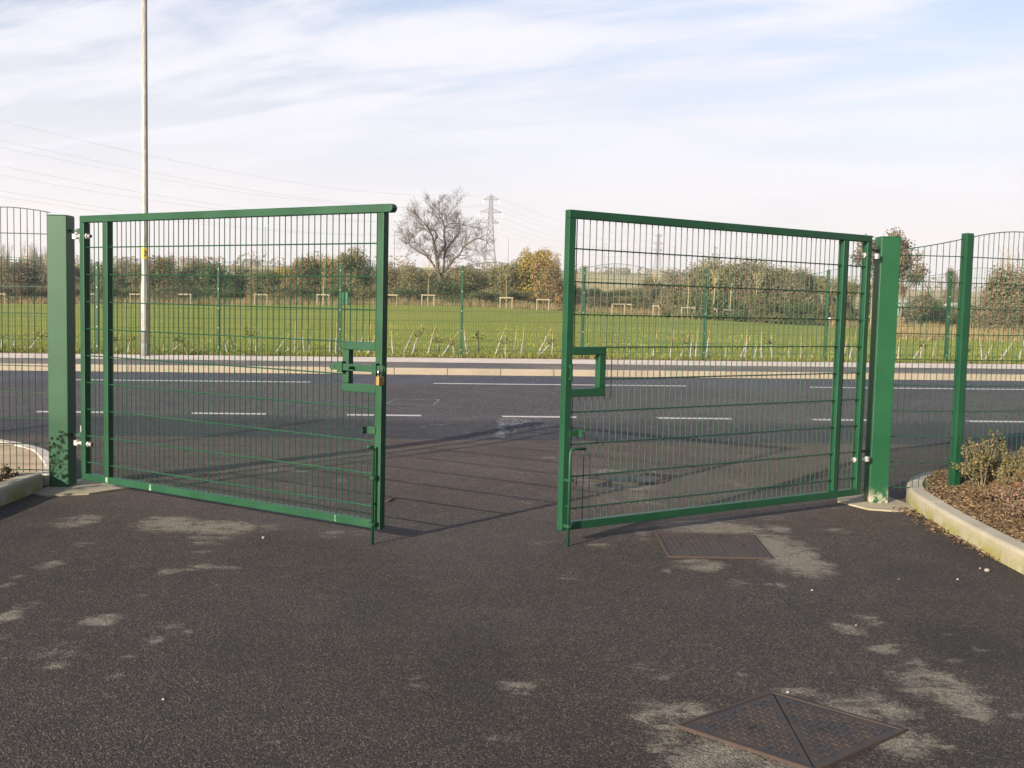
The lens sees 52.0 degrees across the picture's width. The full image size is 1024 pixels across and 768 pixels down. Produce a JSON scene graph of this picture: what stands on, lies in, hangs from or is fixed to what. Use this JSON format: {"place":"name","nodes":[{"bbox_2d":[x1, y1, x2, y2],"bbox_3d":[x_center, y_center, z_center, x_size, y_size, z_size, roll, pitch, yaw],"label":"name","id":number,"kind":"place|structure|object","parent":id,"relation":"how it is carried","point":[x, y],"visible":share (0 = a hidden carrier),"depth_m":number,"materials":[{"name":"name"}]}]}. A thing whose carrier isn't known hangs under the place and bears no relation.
{"place":"outdoors","nodes":[
{"label":"outdoors","id":0,"kind":"place"},
{"bbox_2d":[0,442,44,475],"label":"flagged path","id":1,"kind":"structure","parent":0,"point":[9,449],"depth_m":8.89,"materials":[{"name":"beige concrete"}]},
{"bbox_2d":[0,292,956,330],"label":"rough grass","id":2,"kind":"structure","parent":0,"point":[416,302],"depth_m":87.00,"materials":[{"name":"green plant"}]},
{"bbox_2d":[0,262,984,308],"bbox_3d":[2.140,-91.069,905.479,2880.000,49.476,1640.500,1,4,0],"label":"hill","id":3,"kind":"structure","parent":0,"point":[610,279],"depth_m":362.95,"materials":[{"name":"green plant"}]},
{"bbox_2d":[0,260,37,294],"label":"hedge bush","id":4,"kind":"object","parent":3,"relation":"on","point":[17,277],"visible":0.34,"depth_m":94.84,"materials":[{"name":"green plant"}]},
{"bbox_2d":[0,281,46,301],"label":"hedge bush","id":5,"kind":"object","parent":3,"relation":"on","point":[25,293],"visible":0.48,"depth_m":91.44,"materials":[{"name":"green plant"}]},
{"bbox_2d":[9,255,46,295],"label":"hedge bush","id":6,"kind":"object","parent":3,"relation":"on","point":[37,272],"visible":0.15,"depth_m":97.26,"materials":[{"name":"green plant"}]},
{"bbox_2d":[35,266,91,296],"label":"hedge bush","id":7,"kind":"object","parent":3,"relation":"on","point":[43,292],"visible":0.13,"depth_m":95.21,"materials":[{"name":"green plant"}]},
{"bbox_2d":[77,260,128,294],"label":"hedge bush","id":8,"kind":"object","parent":3,"relation":"on","point":[114,276],"visible":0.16,"depth_m":97.18,"materials":[{"name":"green plant"}]},
{"bbox_2d":[76,283,132,302],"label":"hedge bush","id":9,"kind":"object","parent":3,"relation":"on","point":[101,291],"visible":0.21,"depth_m":91.98,"materials":[{"name":"green plant"}]},
{"bbox_2d":[120,263,162,299],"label":"hedge bush","id":10,"kind":"object","parent":3,"relation":"on","point":[130,290],"visible":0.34,"depth_m":95.10,"materials":[{"name":"green plant"}]},
{"bbox_2d":[148,255,187,293],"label":"hedge bush","id":11,"kind":"object","parent":3,"relation":"on","point":[166,273],"visible":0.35,"depth_m":95.79,"materials":[{"name":"green plant"}]},
{"bbox_2d":[150,283,197,302],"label":"hedge bush","id":12,"kind":"object","parent":3,"relation":"on","point":[171,292],"visible":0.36,"depth_m":92.38,"materials":[{"name":"green plant"}]},
{"bbox_2d":[172,266,205,291],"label":"hedge bush","id":13,"kind":"object","parent":3,"relation":"on","point":[190,277],"visible":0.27,"depth_m":97.66,"materials":[{"name":"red plant"}]},
{"bbox_2d":[184,288,241,302],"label":"hedge bush","id":14,"kind":"object","parent":3,"relation":"on","point":[212,294],"visible":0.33,"depth_m":92.60,"materials":[{"name":"green plant"}]},
{"bbox_2d":[190,257,239,297],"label":"hedge bush","id":15,"kind":"object","parent":3,"relation":"on","point":[211,283],"visible":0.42,"depth_m":94.94,"materials":[{"name":"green plant"}]},
{"bbox_2d":[221,269,249,298],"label":"hedge bush","id":16,"kind":"object","parent":3,"relation":"on","point":[238,282],"visible":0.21,"depth_m":97.92,"materials":[{"name":"green plant"}]},
{"bbox_2d":[241,267,278,298],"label":"hedge bush","id":17,"kind":"object","parent":3,"relation":"on","point":[259,282],"visible":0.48,"depth_m":95.53,"materials":[{"name":"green plant"}]},
{"bbox_2d":[253,283,316,302],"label":"hedge bush","id":18,"kind":"object","parent":3,"relation":"on","point":[293,290],"visible":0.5,"depth_m":91.80,"materials":[{"name":"green plant"}]},
{"bbox_2d":[276,254,322,294],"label":"hedge bush","id":19,"kind":"object","parent":3,"relation":"on","point":[305,267],"visible":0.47,"depth_m":94.97,"materials":[{"name":"orange plant"}]},
{"bbox_2d":[309,256,342,293],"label":"hedge bush","id":20,"kind":"object","parent":3,"relation":"on","point":[328,273],"visible":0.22,"depth_m":96.11,"materials":[{"name":"orange plant"}]},
{"bbox_2d":[297,284,356,302],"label":"hedge bush","id":21,"kind":"object","parent":3,"relation":"on","point":[335,294],"visible":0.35,"depth_m":91.43,"materials":[{"name":"green plant"}]},
{"bbox_2d":[329,244,368,295],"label":"hedge bush","id":22,"kind":"object","parent":3,"relation":"on","point":[354,267],"visible":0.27,"depth_m":95.11,"materials":[{"name":"green plant"}]},
{"bbox_2d":[356,258,375,295],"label":"hedge bush","id":23,"kind":"object","parent":3,"relation":"on","point":[367,280],"visible":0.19,"depth_m":96.94,"materials":[{"name":"green plant"}]},
{"bbox_2d":[348,285,394,302],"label":"hedge bush","id":24,"kind":"object","parent":3,"relation":"on","point":[366,293],"visible":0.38,"depth_m":91.23,"materials":[{"name":"green plant"}]},
{"bbox_2d":[388,262,424,296],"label":"hedge bush","id":25,"kind":"object","parent":3,"relation":"on","point":[395,275],"visible":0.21,"depth_m":94.91,"materials":[{"name":"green plant"}]},
{"bbox_2d":[388,286,431,303],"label":"hedge bush","id":26,"kind":"object","parent":3,"relation":"on","point":[405,293],"visible":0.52,"depth_m":90.81,"materials":[{"name":"green plant"}]},
{"bbox_2d":[394,270,437,298],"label":"hedge bush","id":27,"kind":"object","parent":3,"relation":"on","point":[418,277],"visible":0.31,"depth_m":93.35,"materials":[{"name":"green plant"}]},
{"bbox_2d":[392,187,497,280],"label":"bare tree","id":28,"kind":"object","parent":3,"relation":"on","point":[445,249],"visible":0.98,"depth_m":99.07,"materials":[{"name":"plant"}]},
{"bbox_2d":[423,277,472,303],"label":"hedge bush","id":29,"kind":"object","parent":3,"relation":"on","point":[451,288],"visible":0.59,"depth_m":92.88,"materials":[{"name":"green plant"}]},
{"bbox_2d":[446,264,483,296],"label":"hedge bush","id":30,"kind":"object","parent":3,"relation":"on","point":[468,277],"visible":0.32,"depth_m":95.53,"materials":[{"name":"green plant"}]},
{"bbox_2d":[444,290,501,305],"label":"hedge bush","id":31,"kind":"object","parent":3,"relation":"on","point":[490,295],"visible":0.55,"depth_m":90.69,"materials":[{"name":"green plant"}]},
{"bbox_2d":[479,194,501,268],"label":"pylon","id":32,"kind":"object","parent":3,"relation":"on","point":[491,215],"visible":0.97,"depth_m":633.09,"materials":[{"name":"metal"}]},
{"bbox_2d":[0,251,985,292],"bbox_3d":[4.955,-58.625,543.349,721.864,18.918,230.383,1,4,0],"label":"trees","id":33,"kind":"object","parent":3,"relation":"on","point":[617,269],"visible":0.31,"depth_m":488.96,"materials":[{"name":"green plant"}]},
{"bbox_2d":[476,261,522,300],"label":"hedge bush","id":34,"kind":"object","parent":3,"relation":"on","point":[500,287],"visible":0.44,"depth_m":95.10,"materials":[{"name":"green plant"}]},
{"bbox_2d":[491,289,541,306],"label":"hedge bush","id":35,"kind":"object","parent":3,"relation":"on","point":[516,296],"visible":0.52,"depth_m":91.34,"materials":[{"name":"green plant"}]},
{"bbox_2d":[514,246,555,301],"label":"hedge bush","id":36,"kind":"object","parent":3,"relation":"on","point":[528,259],"visible":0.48,"depth_m":96.06,"materials":[{"name":"yellow plant"}]},
{"bbox_2d":[522,246,560,291],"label":"deciduous tree","id":37,"kind":"object","parent":3,"relation":"on","point":[550,251],"visible":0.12,"depth_m":98.00,"materials":[{"name":"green plant"}]},
{"bbox_2d":[531,260,563,306],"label":"hedge bush","id":38,"kind":"object","parent":3,"relation":"on","point":[556,294],"visible":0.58,"depth_m":93.84,"materials":[{"name":"orange plant"}]},
{"bbox_2d":[574,294,623,310],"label":"hedge bush","id":39,"kind":"object","parent":3,"relation":"on","point":[597,301],"visible":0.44,"depth_m":93.32,"materials":[{"name":"green plant"}]},
{"bbox_2d":[611,287,643,302],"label":"hedge bush","id":40,"kind":"object","parent":3,"relation":"on","point":[629,292],"visible":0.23,"depth_m":107.85,"materials":[{"name":"green plant"}]},
{"bbox_2d":[615,294,657,311],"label":"hedge bush","id":41,"kind":"object","parent":3,"relation":"on","point":[635,301],"visible":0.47,"depth_m":93.11,"materials":[{"name":"green plant"}]},
{"bbox_2d":[635,275,665,306],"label":"hedge bush","id":42,"kind":"object","parent":3,"relation":"on","point":[647,281],"visible":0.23,"depth_m":96.41,"materials":[{"name":"green plant"}]},
{"bbox_2d":[652,265,687,313],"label":"hedge bush","id":43,"kind":"object","parent":3,"relation":"on","point":[676,288],"visible":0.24,"depth_m":90.09,"materials":[{"name":"green plant"}]},
{"bbox_2d":[833,278,858,321],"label":"hedge bush","id":44,"kind":"object","parent":3,"relation":"on","point":[852,297],"visible":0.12,"depth_m":88.93,"materials":[{"name":"green plant"}]},
{"bbox_2d":[902,294,951,327],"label":"hedge bush","id":45,"kind":"object","parent":3,"relation":"on","point":[930,318],"visible":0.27,"depth_m":91.04,"materials":[{"name":"green plant"}]},
{"bbox_2d":[940,266,958,306],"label":"hedge bush","id":46,"kind":"object","parent":3,"relation":"on","point":[955,291],"visible":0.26,"depth_m":149.01,"materials":[{"name":"green plant"}]},
{"bbox_2d":[0,435,1023,767],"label":"driveway","id":47,"kind":"structure","parent":0,"point":[468,609],"depth_m":4.96,"materials":[{"name":"grey asphalt"}]},
{"bbox_2d":[0,473,42,506],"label":"kerb","id":48,"kind":"structure","parent":47,"relation":"on","point":[19,487],"depth_m":7.57,"materials":[{"name":"concrete"}]},
{"bbox_2d":[0,439,48,485],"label":"path kerb","id":49,"kind":"structure","parent":47,"relation":"on","point":[45,474],"depth_m":9.12,"materials":[{"name":"concrete"}]},
{"bbox_2d":[0,206,49,472],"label":"fence","id":50,"kind":"object","parent":47,"relation":"on","point":[21,339],"visible":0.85,"depth_m":7.99,"materials":[{"name":"green metal"}]},
{"bbox_2d":[32,479,131,496],"bbox_3d":[-3.190,0.809,8.008,0.720,0.042,0.720,1,4,0],"label":"concrete footing","id":51,"kind":"object","parent":47,"relation":"on","point":[84,487],"visible":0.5,"depth_m":7.92,"materials":[{"name":"grey concrete"}]},
{"bbox_2d":[47,214,80,486],"bbox_3d":[-3.378,-0.141,8.003,0.253,2.267,0.150,1,4,0],"label":"gate post","id":52,"kind":"object","parent":51,"relation":"on","point":[61,230],"visible":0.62,"depth_m":7.94,"materials":[{"name":"green metal"}]},
{"bbox_2d":[72,204,396,544],"bbox_3d":[-2.026,-0.132,7.066,3.033,2.056,0.130,4,5,32],"label":"gate leaf","id":53,"kind":"object","parent":52,"relation":"attached to","point":[346,367],"visible":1,"depth_m":7.00,"materials":[{"name":"green paint"}]},
{"bbox_2d":[591,472,668,483],"bbox_3d":[1.022,0.824,9.092,0.680,0.028,0.600,1,4,0],"label":"drain cover","id":54,"kind":"object","parent":47,"relation":"on","point":[629,478],"visible":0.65,"depth_m":9.06,"materials":[{"name":"metal"}]},
{"bbox_2d":[655,532,771,558],"bbox_3d":[1.251,1.021,6.557,0.654,0.044,0.670,1,4,0],"label":"manhole cover","id":55,"kind":"object","parent":47,"relation":"on","point":[709,545],"visible":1,"depth_m":6.52,"materials":[{"name":"metal"}]},
{"bbox_2d":[676,691,905,767],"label":"manhole cover","id":56,"kind":"object","parent":47,"relation":"on","point":[826,737],"visible":1,"depth_m":3.68,"materials":[{"name":"metal"}]},
{"bbox_2d":[837,495,915,511],"bbox_3d":[2.805,0.938,8.168,0.540,0.042,0.670,1,4,0],"label":"concrete footing","id":57,"kind":"object","parent":47,"relation":"on","point":[858,501],"visible":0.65,"depth_m":8.07,"materials":[{"name":"beige concrete"}]},
{"bbox_2d":[862,236,900,502],"bbox_3d":[2.805,-0.001,8.133,0.253,2.260,0.150,1,4,0],"label":"gate post","id":58,"kind":"object","parent":57,"relation":"on","point":[876,450],"visible":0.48,"depth_m":8.06,"materials":[{"name":"green metal"}]},
{"bbox_2d":[557,209,879,546],"bbox_3d":[1.547,-0.057,7.196,2.926,2.056,0.101,-1,5,-33],"label":"gate leaf","id":59,"kind":"object","parent":58,"relation":"attached to","point":[566,433],"visible":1,"depth_m":7.09,"materials":[{"name":"green paint"}]},
{"bbox_2d":[891,506,1001,561],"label":"bark litter","id":60,"kind":"object","parent":47,"relation":"on","point":[943,530],"visible":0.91,"depth_m":7.15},
{"bbox_2d":[906,469,1023,574],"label":"kerb","id":61,"kind":"structure","parent":47,"relation":"on","point":[1006,550],"depth_m":6.88,"materials":[{"name":"concrete"}]},
{"bbox_2d":[923,458,1023,542],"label":"planting bed","id":62,"kind":"object","parent":47,"relation":"on","point":[973,507],"visible":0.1,"depth_m":7.38,"materials":[{"name":"brown wood"}]},
{"bbox_2d":[889,231,1023,489],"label":"fence","id":63,"kind":"object","parent":62,"relation":"on","point":[959,386],"visible":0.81,"depth_m":8.16,"materials":[{"name":"green metal"}]},
{"bbox_2d":[951,435,1000,486],"bbox_3d":[3.570,0.598,8.089,0.372,0.420,0.242,1,4,0],"label":"shrub","id":64,"kind":"object","parent":62,"relation":"on","point":[975,459],"visible":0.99,"depth_m":8.07,"materials":[{"name":"green plant"}]},
{"bbox_2d":[963,484,999,498],"bbox_3d":[3.457,0.791,7.719,0.246,0.126,0.366,1,4,0],"label":"shrub","id":65,"kind":"object","parent":62,"relation":"on","point":[976,492],"visible":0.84,"depth_m":7.69,"materials":[{"name":"brown plant"}]},
{"bbox_2d":[963,428,1023,481],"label":"shrub","id":66,"kind":"object","parent":62,"relation":"on","point":[990,468],"visible":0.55,"depth_m":8.26,"materials":[{"name":"green plant"}]},
{"bbox_2d":[981,485,1023,506],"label":"shrub","id":67,"kind":"object","parent":62,"relation":"on","point":[1012,493],"visible":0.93,"depth_m":7.37,"materials":[{"name":"brown plant"}]},
{"bbox_2d":[988,430,1023,476],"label":"shrub","id":68,"kind":"object","parent":62,"relation":"on","point":[1020,458],"visible":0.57,"depth_m":8.37,"materials":[{"name":"green plant"}]},
{"bbox_2d":[990,467,1023,495],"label":"shrub","id":69,"kind":"object","parent":62,"relation":"on","point":[1014,484],"visible":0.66,"depth_m":7.62,"materials":[{"name":"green plant"}]},
{"bbox_2d":[992,453,1023,487],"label":"shrub","id":70,"kind":"object","parent":62,"relation":"on","point":[1000,474],"visible":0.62,"depth_m":7.88,"materials":[{"name":"green plant"}]},
{"bbox_2d":[998,500,1023,519],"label":"shrub","id":71,"kind":"object","parent":62,"relation":"on","point":[1014,509],"visible":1,"depth_m":6.94,"materials":[{"name":"brown plant"}]},
{"bbox_2d":[0,370,1023,445],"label":"road","id":72,"kind":"structure","parent":0,"point":[466,411],"depth_m":14.04,"materials":[{"name":"grey asphalt"}]},
{"bbox_2d":[0,363,1023,380],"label":"kerb","id":73,"kind":"structure","parent":72,"relation":"on","point":[493,371],"depth_m":18.05,"materials":[{"name":"concrete"}]},
{"bbox_2d":[492,418,559,437],"bbox_3d":[0.240,0.514,12.358,0.919,0.066,1.498,1,4,0],"label":"chalk marking","id":74,"kind":"object","parent":72,"relation":"on","point":[512,424],"visible":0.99,"depth_m":12.57,"materials":[{"name":"paint"}]},
{"bbox_2d":[37,411,1023,421],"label":"edge line marking","id":75,"kind":"object","parent":72,"relation":"on","point":[523,416],"visible":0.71,"depth_m":13.23,"materials":[{"name":"paint"}]},
{"bbox_2d":[76,379,1023,389],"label":"lane line marking","id":76,"kind":"object","parent":72,"relation":"on","point":[539,384],"visible":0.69,"depth_m":16.74,"materials":[{"name":"paint"}]},
{"bbox_2d":[0,303,1023,363],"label":"grass field","id":77,"kind":"structure","parent":0,"point":[431,314],"depth_m":38.04,"materials":[{"name":"green plant"}]},
{"bbox_2d":[0,257,1023,365],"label":"fence","id":78,"kind":"object","parent":77,"relation":"on","point":[948,318],"visible":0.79,"depth_m":21.52,"materials":[{"name":"green metal"}]},
{"bbox_2d":[530,248,549,309],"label":"sapling","id":79,"kind":"object","parent":77,"relation":"on","point":[534,274],"visible":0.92,"depth_m":83.34,"materials":[{"name":"yellow plant"}]},
{"bbox_2d":[660,291,709,317],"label":"hedge bush","id":80,"kind":"object","parent":77,"relation":"on","point":[664,313],"visible":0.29,"depth_m":81.66,"materials":[{"name":"green plant"}]},
{"bbox_2d":[663,260,719,311],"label":"hedge bush","id":81,"kind":"object","parent":77,"relation":"on","point":[693,284],"visible":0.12,"depth_m":85.54,"materials":[{"name":"green plant"}]},
{"bbox_2d":[679,289,733,319],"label":"hedge bush","id":82,"kind":"object","parent":77,"relation":"on","point":[710,302],"visible":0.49,"depth_m":80.09,"materials":[{"name":"green plant"}]},
{"bbox_2d":[692,254,739,301],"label":"hedge bush","id":83,"kind":"object","parent":77,"relation":"on","point":[721,276],"visible":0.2,"depth_m":83.36,"materials":[{"name":"green plant"}]},
{"bbox_2d":[707,298,766,321],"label":"hedge bush","id":84,"kind":"object","parent":77,"relation":"on","point":[736,307],"visible":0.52,"depth_m":79.32,"materials":[{"name":"green plant"}]},
{"bbox_2d":[721,254,763,310],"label":"hedge bush","id":85,"kind":"object","parent":77,"relation":"on","point":[741,282],"visible":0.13,"depth_m":83.78,"materials":[{"name":"green plant"}]},
{"bbox_2d":[743,257,787,311],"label":"hedge bush","id":86,"kind":"object","parent":77,"relation":"on","point":[773,276],"visible":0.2,"depth_m":82.97,"materials":[{"name":"green plant"}]},
{"bbox_2d":[739,292,794,323],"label":"hedge bush","id":87,"kind":"object","parent":77,"relation":"on","point":[772,300],"visible":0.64,"depth_m":79.08,"materials":[{"name":"green plant"}]},
{"bbox_2d":[767,299,821,324],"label":"hedge bush","id":88,"kind":"object","parent":77,"relation":"on","point":[800,308],"visible":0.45,"depth_m":78.54,"materials":[{"name":"green plant"}]},
{"bbox_2d":[767,265,824,313],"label":"hedge bush","id":89,"kind":"object","parent":77,"relation":"on","point":[801,285],"visible":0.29,"depth_m":82.25,"materials":[{"name":"green plant"}]},
{"bbox_2d":[794,302,834,325],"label":"hedge bush","id":90,"kind":"object","parent":77,"relation":"on","point":[820,311],"visible":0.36,"depth_m":78.82,"materials":[{"name":"green plant"}]},
{"bbox_2d":[796,270,835,316],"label":"hedge bush","id":91,"kind":"object","parent":77,"relation":"on","point":[816,284],"visible":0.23,"depth_m":83.07,"materials":[{"name":"green plant"}]},
{"bbox_2d":[822,277,853,324],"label":"hedge bush","id":92,"kind":"object","parent":77,"relation":"on","point":[832,300],"visible":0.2,"depth_m":83.18,"materials":[{"name":"green plant"}]},
{"bbox_2d":[849,227,915,322],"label":"deciduous tree","id":93,"kind":"object","parent":77,"relation":"on","point":[860,248],"visible":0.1,"depth_m":77.38,"materials":[{"name":"brown plant"}]},
{"bbox_2d":[890,230,934,325],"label":"deciduous tree","id":94,"kind":"object","parent":77,"relation":"on","point":[908,265],"visible":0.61,"depth_m":74.18,"materials":[{"name":"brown plant"}]},
{"bbox_2d":[969,287,994,331],"bbox_3d":[27.256,-4.293,59.841,3.624,3.137,3.498,-3,6,-43],"label":"hedge bush","id":95,"kind":"object","parent":77,"relation":"on","point":[982,305],"visible":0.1,"depth_m":59.89,"materials":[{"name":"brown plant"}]},
{"bbox_2d":[971,259,1023,324],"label":"hedge bush","id":96,"kind":"object","parent":77,"relation":"on","point":[993,277],"visible":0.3,"depth_m":57.74,"materials":[{"name":"green plant"}]},
{"bbox_2d":[971,298,1023,334],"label":"hedge bush","id":97,"kind":"object","parent":77,"relation":"on","point":[1010,324],"visible":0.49,"depth_m":54.36,"materials":[{"name":"green plant"}]},
{"bbox_2d":[982,285,1023,324],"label":"hedge bush","id":98,"kind":"object","parent":77,"relation":"on","point":[1017,295],"visible":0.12,"depth_m":57.02,"materials":[{"name":"green plant"}]},
{"bbox_2d":[0,358,1023,373],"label":"footway","id":99,"kind":"structure","parent":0,"point":[486,365],"depth_m":18.89,"materials":[{"name":"concrete"}]},
{"bbox_2d":[0,353,1023,368],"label":"concrete path","id":100,"kind":"structure","parent":0,"point":[474,360],"depth_m":20.24,"materials":[{"name":"beige concrete"}]},
{"bbox_2d":[141,0,148,355],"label":"street lamp","id":101,"kind":"object","parent":100,"relation":"on","point":[144,171],"visible":0.71,"depth_m":20.34,"materials":[{"name":"metal"}]},
{"bbox_2d":[0,343,1023,363],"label":"field edge grass","id":102,"kind":"structure","parent":0,"point":[483,355],"depth_m":21.66,"materials":[{"name":"green plant"}]},
{"bbox_2d":[0,0,1023,290],"label":"sky","id":103,"kind":"structure","parent":0,"point":[861,117],"materials":[{"name":"white"}]},
{"bbox_2d":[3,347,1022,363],"bbox_3d":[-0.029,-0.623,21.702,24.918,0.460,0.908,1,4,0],"label":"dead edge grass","id":104,"kind":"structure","parent":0,"point":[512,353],"depth_m":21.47,"materials":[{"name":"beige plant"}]},
{"bbox_2d":[896,320,1023,341],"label":"rough grass bank","id":105,"kind":"structure","parent":0,"point":[917,336],"depth_m":43.97,"materials":[{"name":"green plant"}]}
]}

